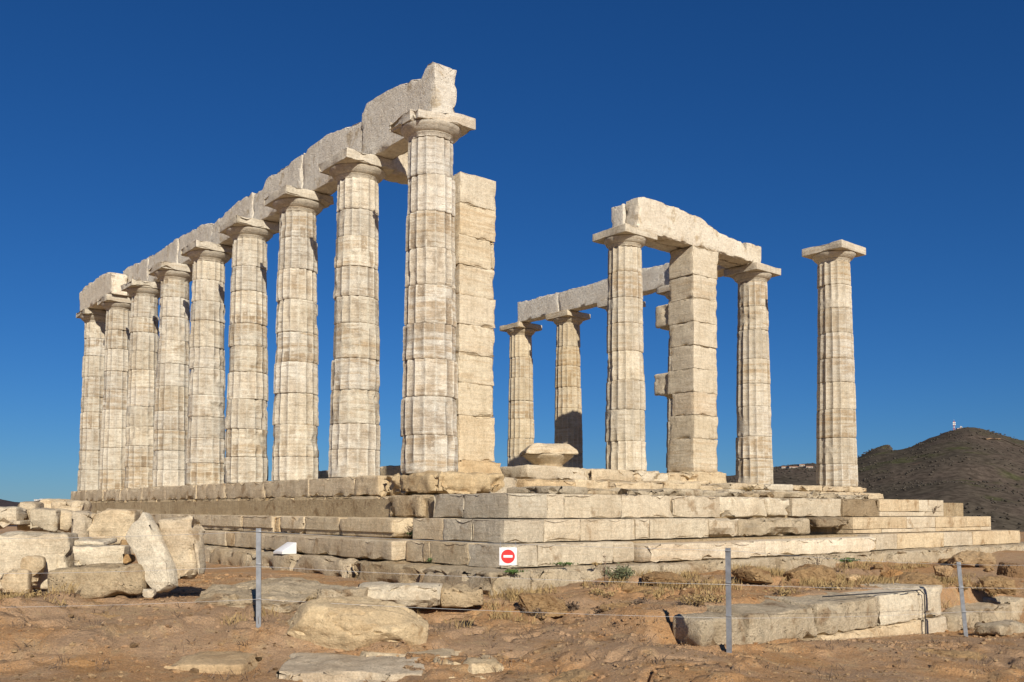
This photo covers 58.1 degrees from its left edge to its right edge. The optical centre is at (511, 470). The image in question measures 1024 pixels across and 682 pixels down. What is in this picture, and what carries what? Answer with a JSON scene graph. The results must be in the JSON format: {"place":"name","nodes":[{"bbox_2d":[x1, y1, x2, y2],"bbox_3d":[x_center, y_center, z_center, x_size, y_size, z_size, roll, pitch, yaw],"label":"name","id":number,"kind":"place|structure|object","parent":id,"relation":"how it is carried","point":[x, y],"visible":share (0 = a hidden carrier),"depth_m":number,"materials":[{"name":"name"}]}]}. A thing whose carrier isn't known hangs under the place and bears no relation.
{"place":"outdoors","nodes":[
{"label":"outdoors","id":0,"kind":"place"},
{"bbox_2d":[0,518,29,528],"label":"stone slab","id":1,"kind":"structure","parent":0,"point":[4,522],"depth_m":11.93,"materials":[{"name":"stone"}]},
{"bbox_2d":[0,506,26,520],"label":"stone block","id":2,"kind":"object","parent":1,"relation":"on","point":[13,513],"depth_m":12.14,"materials":[{"name":"stone"}]},
{"bbox_2d":[0,499,39,525],"bbox_3d":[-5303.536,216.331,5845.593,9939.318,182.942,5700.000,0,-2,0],"label":"hills","id":3,"kind":"structure","parent":0,"point":[5,503],"depth_m":4882.41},
{"bbox_2d":[0,526,1023,681],"bbox_3d":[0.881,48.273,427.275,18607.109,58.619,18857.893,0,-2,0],"label":"ground","id":4,"kind":"structure","parent":0,"point":[80,657],"depth_m":8.57,"materials":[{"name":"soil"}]},
{"bbox_2d":[0,568,32,594],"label":"stone block","id":5,"kind":"object","parent":4,"relation":"on","point":[16,582],"depth_m":9.91,"materials":[{"name":"stone"}]},
{"bbox_2d":[20,555,45,584],"bbox_3d":[-5.287,1.118,10.146,0.248,0.358,0.206,10,-6,-23],"label":"stone block","id":6,"kind":"object","parent":5,"relation":"on","point":[35,565],"depth_m":10.09,"materials":[{"name":"stone"}]},
{"bbox_2d":[17,501,43,530],"bbox_3d":[-6.655,0.633,12.735,0.318,0.408,0.495,1,-2,-10],"label":"stone block","id":7,"kind":"object","parent":4,"relation":"on","point":[29,505],"depth_m":12.55,"materials":[{"name":"stone"}]},
{"bbox_2d":[21,589,46,597],"bbox_3d":[-5.011,1.319,9.739,0.392,0.143,0.372,2,-3,-42],"label":"dry scrub","id":8,"kind":"object","parent":4,"relation":"on","point":[33,594],"visible":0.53,"depth_m":9.68,"materials":[{"name":"plant"}]},
{"bbox_2d":[0,531,78,589],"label":"stone block","id":9,"kind":"object","parent":4,"relation":"on","point":[55,550],"depth_m":10.35,"materials":[{"name":"stone"}]},
{"bbox_2d":[74,537,116,545],"bbox_3d":[-4.956,0.849,10.906,0.426,0.087,0.474,0,2,-6],"label":"stone slab","id":10,"kind":"object","parent":9,"relation":"on","point":[91,541],"depth_m":10.73,"materials":[{"name":"stone"}]},
{"bbox_2d":[30,508,60,531],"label":"stone block","id":11,"kind":"object","parent":4,"relation":"on","point":[45,519],"depth_m":12.11,"materials":[{"name":"stone"}]},
{"bbox_2d":[39,499,70,507],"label":"stone block","id":12,"kind":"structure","parent":4,"relation":"on","point":[47,503],"depth_m":15.43,"materials":[{"name":"stone"}]},
{"bbox_2d":[56,508,75,532],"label":"stone block","id":13,"kind":"object","parent":4,"relation":"on","point":[65,525],"depth_m":12.29,"materials":[{"name":"stone"}]},
{"bbox_2d":[51,500,91,510],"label":"stone block","id":14,"kind":"object","parent":4,"relation":"on","point":[75,505],"depth_m":14.47,"materials":[{"name":"stone"}]},
{"bbox_2d":[71,511,96,536],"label":"stone block","id":15,"kind":"object","parent":4,"relation":"on","point":[81,521],"depth_m":11.81,"materials":[{"name":"stone"}]},
{"bbox_2d":[47,563,150,598],"bbox_3d":[-4.466,1.207,10.020,1.005,0.379,0.590,-2,-2,-10],"label":"stone block","id":16,"kind":"object","parent":4,"relation":"on","point":[100,580],"depth_m":9.79,"materials":[{"name":"stone"}]},
{"bbox_2d":[73,545,130,566],"bbox_3d":[-4.642,0.972,10.437,0.567,0.260,0.410,2,-3,-12],"label":"stone block","id":17,"kind":"object","parent":16,"relation":"on","point":[88,554],"depth_m":10.26,"materials":[{"name":"stone"}]},
{"bbox_2d":[123,554,135,563],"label":"stone","id":18,"kind":"object","parent":17,"relation":"on","point":[129,558],"visible":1,"depth_m":10.35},
{"bbox_2d":[87,508,143,544],"bbox_3d":[-5.044,0.727,11.745,0.609,0.478,0.558,0,-2,-8],"label":"stone block","id":19,"kind":"object","parent":4,"relation":"on","point":[111,523],"depth_m":11.50,"materials":[{"name":"stone"}]},
{"bbox_2d":[142,589,155,597],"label":"stone","id":20,"kind":"object","parent":4,"relation":"on","point":[149,593],"visible":1,"depth_m":9.69,"materials":[{"name":"stone"}]},
{"bbox_2d":[125,512,177,592],"bbox_3d":[-3.931,0.915,10.034,0.355,0.900,0.196,-29,-14,6],"label":"stone slab","id":21,"kind":"object","parent":4,"relation":"on","point":[150,551],"depth_m":9.97,"materials":[{"name":"stone"}]},
{"bbox_2d":[158,516,205,579],"bbox_3d":[-3.651,0.867,10.272,0.436,0.714,0.368,-9,-3,6],"label":"stone block","id":22,"kind":"object","parent":4,"relation":"on","point":[187,552],"depth_m":10.13,"materials":[{"name":"stone"}]},
{"bbox_2d":[164,651,262,674],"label":"stone slab","id":23,"kind":"structure","parent":4,"relation":"on","point":[213,662],"depth_m":7.81,"materials":[{"name":"stone"}]},
{"bbox_2d":[256,528,260,627],"bbox_3d":[-2.409,1.104,8.756,0.062,1.100,0.038,0,-2,-6],"label":"fence post","id":24,"kind":"object","parent":4,"relation":"on","point":[258,575],"visible":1,"depth_m":8.75,"materials":[{"name":"metal"}]},
{"bbox_2d":[9,531,964,564],"bbox_3d":[1.499,0.850,9.203,15.338,0.481,2.256,1,-3,-14],"label":"fence wire","id":25,"kind":"object","parent":24,"relation":"attached to","point":[474,542],"visible":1,"depth_m":8.61,"materials":[{"name":"metal"}]},
{"bbox_2d":[499,542,516,564],"bbox_3d":[-0.036,0.761,8.420,0.158,0.216,0.012,0,-2,-1],"label":"no entry sign","id":26,"kind":"object","parent":25,"relation":"hanging from","point":[507,555],"visible":1,"depth_m":8.42,"materials":[{"name":"white metal"}]},
{"bbox_2d":[195,577,328,612],"bbox_3d":[-2.729,1.413,10.082,1.260,0.363,1.200,0,2,14],"label":"rock","id":27,"kind":"object","parent":4,"relation":"on","point":[289,591],"visible":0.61,"depth_m":9.83,"materials":[{"name":"stone"}]},
{"bbox_2d":[315,585,368,598],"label":"rock","id":28,"kind":"object","parent":4,"relation":"on","point":[333,591],"visible":0.35,"depth_m":9.95,"materials":[{"name":"stone"}]},
{"bbox_2d":[276,653,424,681],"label":"stone slab","id":29,"kind":"structure","parent":4,"relation":"on","point":[318,667],"depth_m":7.66,"materials":[{"name":"stone"}]},
{"bbox_2d":[287,596,428,650],"bbox_3d":[-1.512,1.486,8.854,1.425,0.536,1.012,3,2,-4],"label":"rock","id":30,"kind":"object","parent":4,"relation":"on","point":[344,624],"visible":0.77,"depth_m":8.47,"materials":[{"name":"stone"}]},
{"bbox_2d":[356,581,442,606],"bbox_3d":[-1.264,1.399,10.348,0.954,0.267,0.517,0,-2,3],"label":"stone block","id":31,"kind":"object","parent":4,"relation":"on","point":[417,594],"depth_m":10.12,"materials":[{"name":"stone"}]},
{"bbox_2d":[359,648,460,657],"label":"stone slab","id":32,"kind":"structure","parent":4,"relation":"on","point":[444,652],"depth_m":8.31,"materials":[{"name":"stone"}]},
{"bbox_2d":[440,582,483,607],"bbox_3d":[-0.576,1.425,10.499,0.502,0.277,0.502,0,-2,-3],"label":"stone block","id":33,"kind":"object","parent":4,"relation":"on","point":[459,595],"depth_m":10.28,"materials":[{"name":"stone"}]},
{"bbox_2d":[433,655,503,679],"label":"stone slab","id":34,"kind":"structure","parent":4,"relation":"on","point":[476,665],"depth_m":7.76,"materials":[{"name":"stone"}]},
{"bbox_2d":[0,557,1021,635],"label":"dry grass","id":35,"kind":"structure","parent":4,"relation":"on","point":[773,571],"depth_m":11.61,"materials":[{"name":"plant"}]},
{"bbox_2d":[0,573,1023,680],"bbox_3d":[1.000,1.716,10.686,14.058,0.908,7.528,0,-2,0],"label":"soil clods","id":36,"kind":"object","parent":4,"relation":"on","point":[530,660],"visible":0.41,"depth_m":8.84,"materials":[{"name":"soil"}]},
{"bbox_2d":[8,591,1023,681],"bbox_3d":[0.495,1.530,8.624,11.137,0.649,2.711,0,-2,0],"label":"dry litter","id":37,"kind":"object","parent":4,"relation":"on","point":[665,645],"visible":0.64,"depth_m":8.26,"materials":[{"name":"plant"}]},
{"bbox_2d":[26,468,1023,595],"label":"stepped platform","id":38,"kind":"structure","parent":4,"relation":"on","point":[634,515],"depth_m":15.21,"materials":[{"name":"stone"}]},
{"bbox_2d":[76,308,106,490],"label":"temple column","id":39,"kind":"structure","parent":38,"relation":"on","point":[94,320],"depth_m":30.95,"materials":[{"name":"stone"}]},
{"bbox_2d":[97,294,131,489],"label":"temple column","id":40,"kind":"structure","parent":38,"relation":"on","point":[114,407],"depth_m":29.01,"materials":[{"name":"stone"}]},
{"bbox_2d":[79,272,126,310],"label":"architrave block","id":41,"kind":"structure","parent":40,"relation":"on","point":[92,293],"depth_m":29.66,"materials":[{"name":"stone"}]},
{"bbox_2d":[123,258,148,296],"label":"architrave block","id":42,"kind":"structure","parent":40,"relation":"on","point":[138,271],"depth_m":28.29,"materials":[{"name":"stone"}]},
{"bbox_2d":[121,279,159,487],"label":"temple column","id":43,"kind":"structure","parent":38,"relation":"on","point":[142,357],"depth_m":27.08,"materials":[{"name":"stone"}]},
{"bbox_2d":[149,261,192,486],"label":"temple column","id":44,"kind":"structure","parent":38,"relation":"on","point":[170,429],"depth_m":25.13,"materials":[{"name":"stone"}]},
{"bbox_2d":[148,238,178,282],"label":"architrave block","id":45,"kind":"structure","parent":44,"relation":"on","point":[169,253],"depth_m":26.41,"materials":[{"name":"stone"}]},
{"bbox_2d":[178,223,213,264],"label":"architrave block","id":46,"kind":"structure","parent":44,"relation":"on","point":[203,232],"depth_m":24.78,"materials":[{"name":"stone"}]},
{"bbox_2d":[181,240,232,484],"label":"temple column","id":47,"kind":"structure","parent":38,"relation":"on","point":[205,452],"depth_m":23.19,"materials":[{"name":"stone"}]},
{"bbox_2d":[218,214,279,483],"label":"temple column","id":48,"kind":"structure","parent":38,"relation":"on","point":[246,433],"depth_m":21.24,"materials":[{"name":"stone"}]},
{"bbox_2d":[212,192,254,246],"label":"architrave block","id":49,"kind":"structure","parent":48,"relation":"on","point":[243,207],"depth_m":22.70,"materials":[{"name":"stone"}]},
{"bbox_2d":[273,542,296,553],"bbox_3d":[-3.854,1.320,15.635,0.260,0.190,0.340,2,-3,-39],"label":"information panel","id":50,"kind":"object","parent":38,"relation":"on","point":[288,548],"visible":1,"depth_m":15.56,"materials":[{"name":"white plastic"}]},
{"bbox_2d":[264,185,333,480],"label":"temple column","id":51,"kind":"structure","parent":38,"relation":"on","point":[295,424],"depth_m":19.29,"materials":[{"name":"stone"}]},
{"bbox_2d":[253,155,303,222],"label":"architrave block","id":52,"kind":"structure","parent":51,"relation":"on","point":[291,173],"depth_m":20.88,"materials":[{"name":"stone"}]},
{"bbox_2d":[303,122,362,195],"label":"architrave block","id":53,"kind":"structure","parent":51,"relation":"on","point":[327,146],"depth_m":19.07,"materials":[{"name":"stone"}]},
{"bbox_2d":[319,470,328,478],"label":"stone block","id":54,"kind":"structure","parent":38,"relation":"on","point":[323,474],"depth_m":25.92,"materials":[{"name":"stone"}]},
{"bbox_2d":[318,147,396,477],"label":"temple column","id":55,"kind":"structure","parent":38,"relation":"on","point":[354,428],"depth_m":17.33,"materials":[{"name":"stone"}]},
{"bbox_2d":[384,152,407,184],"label":"architrave block","id":56,"kind":"structure","parent":55,"relation":"on","point":[399,175],"depth_m":18.56,"materials":[{"name":"stone"}]},
{"bbox_2d":[380,465,400,475],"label":"stone block","id":57,"kind":"structure","parent":38,"relation":"on","point":[391,470],"depth_m":24.95,"materials":[{"name":"stone"}]},
{"bbox_2d":[388,109,475,473],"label":"temple column","id":58,"kind":"structure","parent":38,"relation":"on","point":[428,431],"depth_m":15.40,"materials":[{"name":"stone"}]},
{"bbox_2d":[361,62,456,159],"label":"architrave block","id":59,"kind":"structure","parent":58,"relation":"on","point":[433,88],"depth_m":16.79,"materials":[{"name":"stone"}]},
{"bbox_2d":[453,171,501,473],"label":"masonry pier","id":60,"kind":"structure","parent":38,"relation":"on","point":[475,217],"depth_m":18.90,"materials":[{"name":"stone"}]},
{"bbox_2d":[500,465,587,479],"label":"plinth block","id":61,"kind":"structure","parent":38,"relation":"on","point":[545,472],"depth_m":19.52,"materials":[{"name":"stone"}]},
{"bbox_2d":[519,443,577,466],"bbox_3d":[0.790,-0.317,20.127,1.145,0.501,1.123,0,-2,-7],"label":"fallen capital","id":62,"kind":"object","parent":61,"relation":"on","point":[557,454],"visible":0.99,"depth_m":19.69,"materials":[{"name":"stone"}]},
{"bbox_2d":[545,309,590,467],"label":"temple column","id":63,"kind":"structure","parent":38,"relation":"on","point":[568,414],"depth_m":31.14,"materials":[{"name":"stone"}]},
{"bbox_2d":[518,292,559,322],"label":"architrave block","id":64,"kind":"structure","parent":63,"relation":"on","point":[536,309],"depth_m":32.18,"materials":[{"name":"stone"}]},
{"bbox_2d":[597,300,645,311],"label":"temple column","id":65,"kind":"structure","parent":38,"relation":"on","point":[602,304],"depth_m":29.53,"materials":[{"name":"stone"}]},
{"bbox_2d":[559,278,607,310],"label":"architrave block","id":66,"kind":"structure","parent":65,"relation":"on","point":[589,296],"depth_m":30.39,"materials":[{"name":"stone"}]},
{"bbox_2d":[642,263,669,295],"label":"architrave block","id":67,"kind":"structure","parent":65,"relation":"on","point":[654,277],"depth_m":27.98,"materials":[{"name":"stone"}]},
{"bbox_2d":[592,223,657,470],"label":"temple column","id":68,"kind":"structure","parent":38,"relation":"on","point":[624,243],"depth_m":21.89,"materials":[{"name":"stone"}]},
{"bbox_2d":[656,284,672,472],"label":"temple column","id":69,"kind":"structure","parent":38,"relation":"on","point":[664,290],"depth_m":27.48,"materials":[{"name":"stone"}]},
{"bbox_2d":[654,245,726,483],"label":"masonry pier","id":70,"kind":"structure","parent":38,"relation":"on","point":[686,317],"depth_m":23.60,"materials":[{"name":"stone"}]},
{"bbox_2d":[611,204,738,267],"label":"architrave block","id":71,"kind":"structure","parent":70,"relation":"on","point":[619,215],"depth_m":23.31,"materials":[{"name":"stone"}]},
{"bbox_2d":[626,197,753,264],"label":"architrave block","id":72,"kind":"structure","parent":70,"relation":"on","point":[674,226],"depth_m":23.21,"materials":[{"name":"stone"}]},
{"bbox_2d":[724,262,780,483],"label":"temple column","id":73,"kind":"structure","parent":38,"relation":"on","point":[754,462],"depth_m":25.26,"materials":[{"name":"stone"}]},
{"bbox_2d":[717,243,760,276],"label":"architrave block","id":74,"kind":"structure","parent":73,"relation":"on","point":[753,251],"depth_m":25.48,"materials":[{"name":"stone"}]},
{"bbox_2d":[802,239,865,486],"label":"temple column","id":75,"kind":"structure","parent":38,"relation":"on","point":[836,449],"depth_m":23.32,"materials":[{"name":"stone"}]},
{"bbox_2d":[518,592,567,617],"bbox_3d":[0.350,1.513,10.353,0.567,0.258,0.331,5,4,5],"label":"rock","id":76,"kind":"object","parent":4,"relation":"on","point":[552,606],"visible":0.9,"depth_m":10.25,"materials":[{"name":"stone"}]},
{"bbox_2d":[549,669,592,681],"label":"rock","id":77,"kind":"object","parent":4,"relation":"on","point":[574,675],"visible":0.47,"depth_m":7.48,"materials":[{"name":"stone"}]},
{"bbox_2d":[562,600,580,611],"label":"dry roots","id":78,"kind":"object","parent":4,"relation":"on","point":[572,605],"visible":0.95,"depth_m":10.33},
{"bbox_2d":[587,586,617,596],"bbox_3d":[1.062,1.443,10.842,0.380,0.150,0.418,0,-2,0],"label":"dry scrub","id":79,"kind":"object","parent":4,"relation":"on","point":[597,591],"visible":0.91,"depth_m":10.81,"materials":[{"name":"plant"}]},
{"bbox_2d":[600,602,635,611],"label":"rock","id":80,"kind":"object","parent":4,"relation":"on","point":[603,607],"visible":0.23,"depth_m":9.97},
{"bbox_2d":[601,562,636,581],"bbox_3d":[1.332,1.288,11.445,0.450,0.281,0.472,0,-2,0],"label":"shrub","id":81,"kind":"object","parent":4,"relation":"on","point":[622,574],"visible":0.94,"depth_m":11.39,"materials":[{"name":"green plant"}]},
{"bbox_2d":[621,583,633,592],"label":"bank stone","id":82,"kind":"object","parent":4,"relation":"on","point":[626,588],"visible":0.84,"depth_m":11.23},
{"bbox_2d":[628,586,666,597],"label":"rock","id":83,"kind":"object","parent":4,"relation":"on","point":[640,588],"visible":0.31,"depth_m":11.29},
{"bbox_2d":[641,571,689,588],"bbox_3d":[2.007,1.414,11.980,0.641,0.196,0.384,5,4,6],"label":"rock","id":84,"kind":"object","parent":4,"relation":"on","point":[662,577],"visible":0.82,"depth_m":11.87,"materials":[{"name":"stone"}]},
{"bbox_2d":[672,593,713,605],"bbox_3d":[1.925,1.367,9.678,0.310,0.145,0.394,2,-3,-44],"label":"dry scrub","id":85,"kind":"object","parent":4,"relation":"on","point":[689,601],"visible":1,"depth_m":9.68,"materials":[{"name":"plant"}]},
{"bbox_2d":[687,590,734,602],"bbox_3d":[2.152,1.379,9.962,0.483,0.161,0.318,-1,-3,32],"label":"dry scrub","id":86,"kind":"object","parent":4,"relation":"on","point":[709,596],"visible":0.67,"depth_m":9.93,"materials":[{"name":"plant"}]},
{"bbox_2d":[725,548,731,652],"bbox_3d":[1.916,1.187,8.154,0.052,0.997,0.038,-1,-3,20],"label":"fence post","id":87,"kind":"object","parent":4,"relation":"on","point":[728,604],"visible":0.98,"depth_m":8.14,"materials":[{"name":"metal"}]},
{"bbox_2d":[4,566,963,588],"bbox_3d":[1.498,1.162,9.190,15.338,0.446,2.256,1,-3,-14],"label":"fence wire","id":88,"kind":"object","parent":87,"relation":"attached to","point":[439,575],"visible":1,"depth_m":8.58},
{"bbox_2d":[731,566,772,583],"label":"rock","id":89,"kind":"object","parent":4,"relation":"on","point":[751,574],"visible":1,"depth_m":12.27,"materials":[{"name":"stone"}]},
{"bbox_2d":[762,584,800,595],"bbox_3d":[3.226,1.416,10.838,0.426,0.173,0.431,1,-3,-22],"label":"dry scrub","id":90,"kind":"object","parent":4,"relation":"on","point":[785,591],"visible":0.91,"depth_m":10.83,"materials":[{"name":"plant"}]},
{"bbox_2d":[673,582,946,645],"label":"foundation wall","id":91,"kind":"structure","parent":4,"relation":"on","point":[765,620],"depth_m":10.33,"materials":[{"name":"stone"}]},
{"bbox_2d":[822,589,925,633],"bbox_3d":[4.404,1.780,11.051,2.154,0.647,0.070,2,-3,-36],"label":"cable","id":92,"kind":"object","parent":91,"relation":"attached to","point":[886,592],"visible":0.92,"depth_m":11.17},
{"bbox_2d":[783,564,836,582],"bbox_3d":[4.090,1.479,12.703,0.716,0.375,0.424,5,4,8],"label":"rock","id":93,"kind":"object","parent":4,"relation":"on","point":[820,572],"visible":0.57,"depth_m":12.54,"materials":[{"name":"stone"}]},
{"bbox_2d":[819,579,844,589],"bbox_3d":[4.078,1.470,11.765,0.332,0.192,0.376,-2,-3,36],"label":"dry scrub","id":94,"kind":"object","parent":4,"relation":"on","point":[831,586],"visible":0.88,"depth_m":11.75,"materials":[{"name":"plant"}]},
{"bbox_2d":[879,569,902,579],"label":"rock","id":95,"kind":"object","parent":4,"relation":"on","point":[889,573],"visible":0.34,"depth_m":13.29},
{"bbox_2d":[890,572,943,586],"bbox_3d":[5.753,1.602,13.132,0.814,0.282,0.440,5,3,-5],"label":"rock","id":96,"kind":"object","parent":4,"relation":"on","point":[913,578],"visible":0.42,"depth_m":13.02,"materials":[{"name":"stone"}]},
{"bbox_2d":[933,565,953,576],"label":"rock","id":97,"kind":"object","parent":4,"relation":"on","point":[943,570],"visible":1,"depth_m":13.97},
{"bbox_2d":[912,648,986,660],"bbox_3d":[4.063,1.896,8.942,1.265,0.320,0.790,1,-2,-10],"label":"rock","id":98,"kind":"object","parent":4,"relation":"on","point":[958,654],"visible":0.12,"depth_m":8.91,"materials":[{"name":"stone"}]},
{"bbox_2d":[956,562,967,636],"bbox_3d":[5.502,1.622,11.249,0.122,1.000,0.038,-1,-3,17],"label":"fence post","id":99,"kind":"object","parent":4,"relation":"on","point":[962,600],"visible":0.99,"depth_m":11.24,"materials":[{"name":"metal"}]},
{"bbox_2d":[39,599,970,617],"bbox_3d":[1.498,1.466,9.177,15.338,0.434,2.257,1,-3,-14],"label":"fence wire","id":100,"kind":"object","parent":99,"relation":"attached to","point":[483,610],"visible":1,"depth_m":8.60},
{"bbox_2d":[947,550,996,567],"bbox_3d":[8.315,1.628,16.624,0.932,0.344,0.524,6,3,-10],"label":"rock","id":101,"kind":"object","parent":4,"relation":"on","point":[967,558],"visible":0.74,"depth_m":16.44,"materials":[{"name":"stone"}]},
{"bbox_2d":[941,596,1023,631],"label":"foundation wall","id":102,"kind":"structure","parent":4,"relation":"on","point":[992,608],"depth_m":13.29,"materials":[{"name":"stone"}]},
{"bbox_2d":[978,560,990,568],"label":"bank stone","id":103,"kind":"object","parent":4,"relation":"on","point":[983,564],"visible":0.92,"depth_m":16.21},
{"bbox_2d":[979,576,1016,594],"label":"rock","id":104,"kind":"object","parent":4,"relation":"on","point":[999,585],"visible":1,"depth_m":13.56,"materials":[{"name":"stone"}]},
{"bbox_2d":[973,619,1023,634],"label":"stone block","id":105,"kind":"object","parent":4,"relation":"on","point":[1006,627],"depth_m":11.54,"materials":[{"name":"stone"}]},
{"bbox_2d":[996,562,1023,577],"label":"rock","id":106,"kind":"object","parent":4,"relation":"on","point":[1012,570],"visible":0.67,"depth_m":14.80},
{"bbox_2d":[0,0,1023,501],"label":"sky","id":107,"kind":"structure","parent":0,"point":[892,129],"materials":[{"name":"blue"}]},
{"bbox_2d":[500,322,541,466],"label":"temple column","id":108,"kind":"structure","parent":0,"point":[520,420],"depth_m":33.08,"materials":[{"name":"stone"}]},
{"bbox_2d":[727,466,863,487],"bbox_3d":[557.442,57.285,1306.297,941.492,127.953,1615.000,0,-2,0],"label":"ridge","id":109,"kind":"structure","parent":0,"point":[778,478],"depth_m":1102.85,"materials":[{"name":"soil"}]},
{"bbox_2d":[726,465,864,487],"bbox_3d":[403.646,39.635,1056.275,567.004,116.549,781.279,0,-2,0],"label":"ridge scrub","id":110,"kind":"object","parent":109,"relation":"on","point":[798,468],"visible":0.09,"depth_m":1164.19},
{"bbox_2d":[726,427,1023,531],"bbox_3d":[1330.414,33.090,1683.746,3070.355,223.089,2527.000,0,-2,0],"label":"hill","id":111,"kind":"structure","parent":0,"point":[988,467],"depth_m":1093.74,"materials":[{"name":"soil"}]},
{"bbox_2d":[726,428,1023,529],"bbox_3d":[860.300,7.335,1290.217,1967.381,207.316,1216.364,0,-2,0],"label":"hillside scrub","id":112,"kind":"object","parent":111,"relation":"on","point":[978,507],"visible":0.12,"depth_m":1113.69,"materials":[{"name":"plant"}]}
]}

